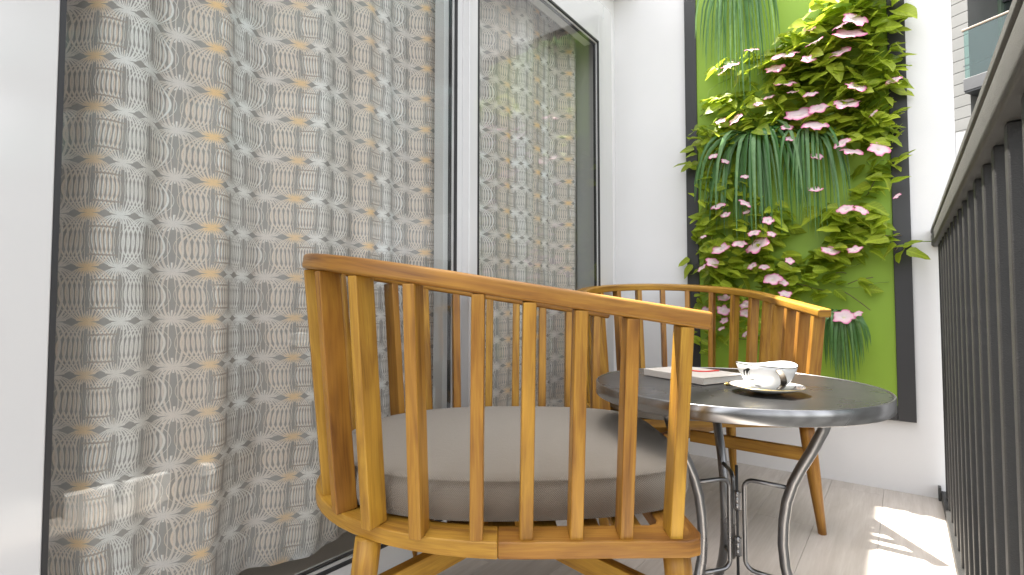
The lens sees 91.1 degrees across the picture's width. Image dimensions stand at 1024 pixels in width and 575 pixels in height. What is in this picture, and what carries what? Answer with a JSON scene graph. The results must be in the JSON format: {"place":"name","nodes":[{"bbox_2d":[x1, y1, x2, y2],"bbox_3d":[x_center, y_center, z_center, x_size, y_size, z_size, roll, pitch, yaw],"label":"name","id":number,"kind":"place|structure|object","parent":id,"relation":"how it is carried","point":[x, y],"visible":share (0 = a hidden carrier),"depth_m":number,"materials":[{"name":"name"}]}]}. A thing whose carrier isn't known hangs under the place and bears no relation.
{"place":"outdoors","nodes":[
{"label":"outdoors","id":0,"kind":"place"},
{"bbox_2d":[238,532,356,574],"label":"room floor","id":1,"kind":"structure","parent":0,"point":[343,542],"depth_m":1.58,"materials":[{"name":"grey"}]},
{"bbox_2d":[437,454,955,574],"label":"floor","id":2,"kind":"structure","parent":0,"point":[870,530],"depth_m":1.76,"materials":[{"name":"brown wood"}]},
{"bbox_2d":[0,0,613,574],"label":"sliding door","id":3,"kind":"structure","parent":2,"relation":"on","point":[32,54],"depth_m":0.92,"materials":[{"name":"white glass"}]},
{"bbox_2d":[302,253,712,574],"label":"tub chair","id":4,"kind":"object","parent":2,"relation":"on","point":[345,373],"visible":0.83,"depth_m":0.87,"materials":[{"name":"brown wood"}]},
{"bbox_2d":[352,406,688,521],"bbox_3d":[-0.017,0.389,1.246,0.798,0.103,0.678,0,-2,-1],"label":"seat cushion","id":5,"kind":"object","parent":4,"relation":"on","point":[448,439],"visible":0.57,"depth_m":0.98,"materials":[{"name":"beige fabric"}]},
{"bbox_2d":[577,284,830,534],"bbox_3d":[0.707,0.424,2.174,0.853,0.919,0.818,0,-2,0],"label":"tub chair","id":6,"kind":"object","parent":2,"relation":"on","point":[787,333],"visible":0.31,"depth_m":2.05,"materials":[{"name":"brown wood"}]},
{"bbox_2d":[607,370,696,420],"bbox_3d":[0.707,0.422,2.112,0.678,0.103,0.798,0,-2,0],"label":"seat cushion","id":7,"kind":"object","parent":6,"relation":"on","point":[641,414],"visible":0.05,"depth_m":1.75,"materials":[{"name":"beige fabric"}]},
{"bbox_2d":[596,367,896,574],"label":"bistro table","id":8,"kind":"object","parent":2,"relation":"on","point":[824,404],"visible":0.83,"depth_m":1.13,"materials":[{"name":"metal"}]},
{"bbox_2d":[644,367,742,384],"bbox_3d":[0.478,0.228,1.329,0.152,0.022,0.205,1,-2,-27],"label":"notebook","id":9,"kind":"object","parent":8,"relation":"on","point":[702,376],"visible":0.69,"depth_m":1.28,"materials":[{"name":"white paper"}]},
{"bbox_2d":[729,380,806,393],"bbox_3d":[0.558,0.221,1.101,0.153,0.016,0.153,-1,-2,15],"label":"saucer","id":10,"kind":"object","parent":8,"relation":"on","point":[788,388],"visible":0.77,"depth_m":1.08,"materials":[{"name":"white ceramic"}]},
{"bbox_2d":[736,361,798,389],"bbox_3d":[0.560,0.194,1.100,0.110,0.062,0.123,2,-3,-37],"label":"teacup","id":11,"kind":"object","parent":10,"relation":"on","point":[775,375],"visible":0.95,"depth_m":1.07,"materials":[{"name":"white ceramic"}]},
{"bbox_2d":[951,0,1011,132],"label":"office building","id":12,"kind":"structure","parent":0,"point":[977,26],"depth_m":10.44,"materials":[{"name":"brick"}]},
{"bbox_3d":[-2.062,-0.461,2.385,3.040,2.700,5.600,-2,-3,38],"label":"room wall","id":13,"kind":"object","parent":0,"visible":0},
{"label":"ceiling","id":14,"kind":"structure","parent":13,"relation":"on","visible":0},
{"bbox_2d":[48,0,575,574],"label":"lace curtain","id":15,"kind":"object","parent":14,"relation":"hanging from","point":[228,166],"visible":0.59,"depth_m":1.32,"materials":[{"name":"grey fabric"}]},
{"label":"balcony slab","id":16,"kind":"structure","parent":0,"visible":0},
{"bbox_2d":[575,0,616,370],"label":"house wall","id":17,"kind":"structure","parent":16,"relation":"on","point":[608,5],"depth_m":3.03,"materials":[{"name":"paint"}]},
{"bbox_2d":[614,0,965,504],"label":"end wall","id":18,"kind":"structure","parent":16,"relation":"on","point":[650,193],"depth_m":2.47,"materials":[{"name":"paint"}]},
{"bbox_2d":[684,0,916,422],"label":"plant panel","id":19,"kind":"object","parent":18,"relation":"attached to","point":[888,364],"visible":0.46,"depth_m":2.35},
{"bbox_2d":[695,0,779,107],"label":"grass tuft","id":20,"kind":"object","parent":19,"relation":"attached to","point":[721,14],"visible":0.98,"depth_m":2.49,"materials":[{"name":"green plant"}]},
{"bbox_2d":[674,134,806,247],"bbox_3d":[1.129,-0.505,2.529,0.614,0.638,0.262,-2,-3,38],"label":"flowering vine","id":21,"kind":"object","parent":19,"relation":"attached to","point":[703,228],"visible":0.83,"depth_m":2.53,"materials":[{"name":"green plant"}]},
{"bbox_2d":[694,120,808,252],"bbox_3d":[1.150,-0.476,2.466,0.521,0.626,0.154,-2,-3,38],"label":"grass tuft","id":22,"kind":"object","parent":19,"relation":"attached to","point":[762,147],"visible":0.85,"depth_m":2.44,"materials":[{"name":"green plant"}]},
{"bbox_2d":[678,227,840,356],"bbox_3d":[1.171,0.025,2.459,0.759,0.657,0.228,-2,-3,38],"label":"flowering vine","id":23,"kind":"object","parent":19,"relation":"attached to","point":[713,255],"visible":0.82,"depth_m":2.45,"materials":[{"name":"green plant"}]},
{"bbox_2d":[687,68,913,170],"bbox_3d":[1.298,-0.794,2.388,0.967,0.595,0.250,-2,-3,38],"label":"flowering vine","id":24,"kind":"object","parent":19,"relation":"attached to","point":[843,106],"visible":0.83,"depth_m":2.27,"materials":[{"name":"green plant"}]},
{"bbox_2d":[705,0,917,101],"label":"flowering vine","id":25,"kind":"object","parent":19,"relation":"attached to","point":[822,50],"visible":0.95,"depth_m":2.26,"materials":[{"name":"green plant"}]},
{"bbox_2d":[779,126,850,234],"bbox_3d":[1.377,-0.471,2.289,0.273,0.538,0.150,-2,-3,38],"label":"grass tuft","id":26,"kind":"object","parent":19,"relation":"attached to","point":[802,138],"visible":0.88,"depth_m":2.26,"materials":[{"name":"green plant"}]},
{"bbox_2d":[824,309,870,380],"bbox_3d":[1.456,0.270,2.196,0.190,0.354,0.153,-2,-3,38],"label":"grass tuft","id":27,"kind":"object","parent":19,"relation":"attached to","point":[836,335],"visible":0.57,"depth_m":2.18,"materials":[{"name":"green plant"}]},
{"bbox_2d":[798,138,930,323],"bbox_3d":[1.525,-0.248,2.217,0.500,0.811,0.272,-2,-3,38],"label":"flowering vine","id":28,"kind":"object","parent":19,"relation":"attached to","point":[838,252],"visible":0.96,"depth_m":2.19,"materials":[{"name":"green plant"}]},
{"bbox_2d":[931,0,1023,574],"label":"railing","id":29,"kind":"object","parent":16,"relation":"on","point":[977,232],"visible":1,"depth_m":0.88,"materials":[{"name":"metal"}]}
]}

